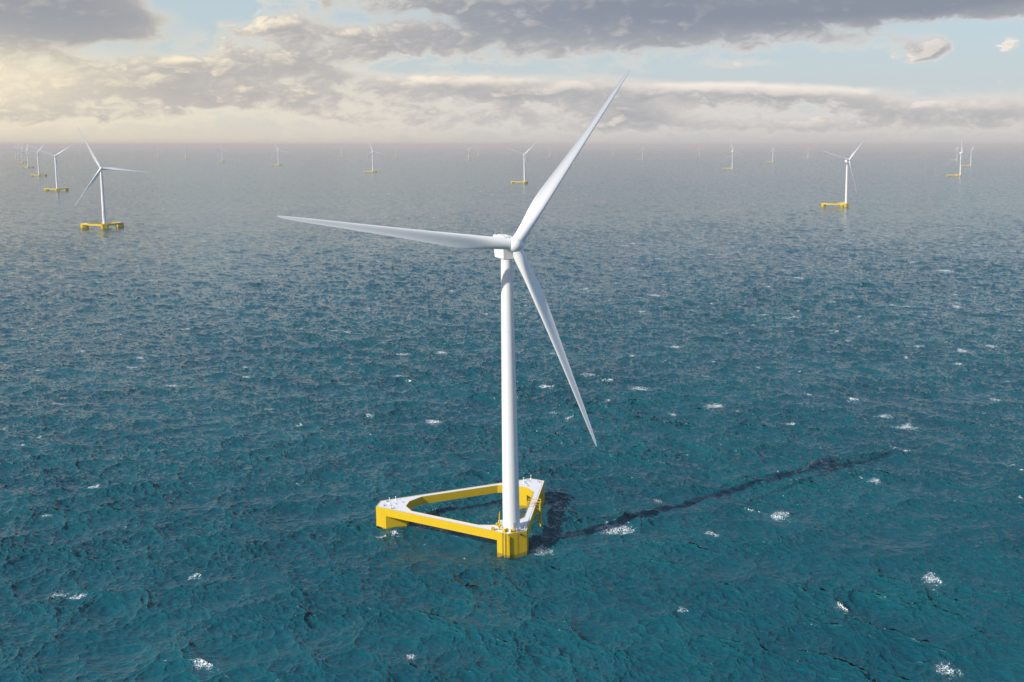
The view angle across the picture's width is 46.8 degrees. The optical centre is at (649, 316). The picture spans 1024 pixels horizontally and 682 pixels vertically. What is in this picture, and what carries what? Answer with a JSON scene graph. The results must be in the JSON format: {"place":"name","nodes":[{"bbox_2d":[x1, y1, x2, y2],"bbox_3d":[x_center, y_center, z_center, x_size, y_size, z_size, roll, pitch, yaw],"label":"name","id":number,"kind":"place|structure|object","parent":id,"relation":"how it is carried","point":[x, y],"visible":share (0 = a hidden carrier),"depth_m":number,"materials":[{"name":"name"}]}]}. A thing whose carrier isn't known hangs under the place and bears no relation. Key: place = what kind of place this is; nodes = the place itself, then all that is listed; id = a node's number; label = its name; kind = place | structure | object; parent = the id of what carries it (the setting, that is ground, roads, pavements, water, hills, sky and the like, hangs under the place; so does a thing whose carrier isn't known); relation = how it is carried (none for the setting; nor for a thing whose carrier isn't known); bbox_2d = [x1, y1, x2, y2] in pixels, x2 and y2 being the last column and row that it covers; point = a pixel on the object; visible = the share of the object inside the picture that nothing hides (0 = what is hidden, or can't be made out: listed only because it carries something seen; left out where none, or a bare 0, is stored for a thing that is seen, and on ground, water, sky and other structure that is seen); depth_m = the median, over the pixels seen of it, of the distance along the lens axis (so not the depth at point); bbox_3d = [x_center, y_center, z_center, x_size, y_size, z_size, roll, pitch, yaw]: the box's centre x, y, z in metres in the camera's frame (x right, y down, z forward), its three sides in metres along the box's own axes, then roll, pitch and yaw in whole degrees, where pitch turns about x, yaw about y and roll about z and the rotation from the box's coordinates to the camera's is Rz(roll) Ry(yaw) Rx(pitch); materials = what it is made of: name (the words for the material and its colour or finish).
{"place":"outdoors","nodes":[
{"label":"outdoors","id":0,"kind":"place"},
{"bbox_2d":[0,147,1023,681],"bbox_3d":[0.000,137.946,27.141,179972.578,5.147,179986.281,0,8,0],"label":"sea","id":1,"kind":"structure","parent":0,"point":[234,409],"depth_m":614.72,"materials":[{"name":"liquid"}]},
{"bbox_2d":[14,140,33,167],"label":"floating wind turbine","id":2,"kind":"object","parent":1,"relation":"in","point":[27,156],"visible":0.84,"depth_m":7305.18,"materials":[{"name":"yellow paint"}]},
{"bbox_2d":[19,141,46,175],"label":"floating wind turbine","id":3,"kind":"object","parent":1,"relation":"in","point":[38,174],"visible":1,"depth_m":5337.88,"materials":[{"name":"yellow paint"}]},
{"bbox_2d":[29,143,74,190],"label":"floating wind turbine","id":4,"kind":"object","parent":1,"relation":"in","point":[56,172],"visible":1,"depth_m":3619.28,"materials":[{"name":"yellow paint"}]},
{"bbox_2d":[74,128,149,228],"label":"floating wind turbine","id":5,"kind":"object","parent":1,"relation":"in","point":[104,224],"visible":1,"depth_m":1978.75,"materials":[{"name":"yellow paint"}]},
{"bbox_2d":[363,140,384,172],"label":"floating wind turbine","id":6,"kind":"object","parent":1,"relation":"in","point":[372,171],"visible":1,"depth_m":6096.62,"materials":[{"name":"yellow paint"}]},
{"bbox_2d":[277,70,629,557],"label":"floating wind turbine","id":7,"kind":"object","parent":1,"relation":"in","point":[509,532],"visible":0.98,"depth_m":400.93,"materials":[{"name":"yellow paint"}]},
{"bbox_2d":[507,144,534,183],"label":"floating wind turbine","id":8,"kind":"object","parent":1,"relation":"in","point":[524,181],"visible":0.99,"depth_m":4334.26,"materials":[{"name":"yellow paint"}]},
{"bbox_2d":[723,139,741,168],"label":"floating wind turbine","id":9,"kind":"object","parent":1,"relation":"in","point":[732,157],"visible":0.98,"depth_m":6914.01,"materials":[{"name":"yellow paint"}]},
{"bbox_2d":[821,139,864,206],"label":"floating wind turbine","id":10,"kind":"object","parent":1,"relation":"in","point":[845,204],"visible":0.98,"depth_m":2680.74,"materials":[{"name":"yellow paint"}]},
{"bbox_2d":[947,138,969,176],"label":"floating wind turbine","id":11,"kind":"object","parent":1,"relation":"in","point":[960,175],"visible":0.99,"depth_m":5322.09,"materials":[{"name":"yellow paint"}]},
{"bbox_2d":[962,145,975,165],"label":"floating wind turbine","id":12,"kind":"object","parent":1,"relation":"in","point":[970,159],"visible":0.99,"depth_m":7929.32,"materials":[{"name":"yellow paint"}]},
{"bbox_2d":[0,0,1023,147],"label":"sky","id":13,"kind":"structure","parent":0,"point":[122,73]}
]}

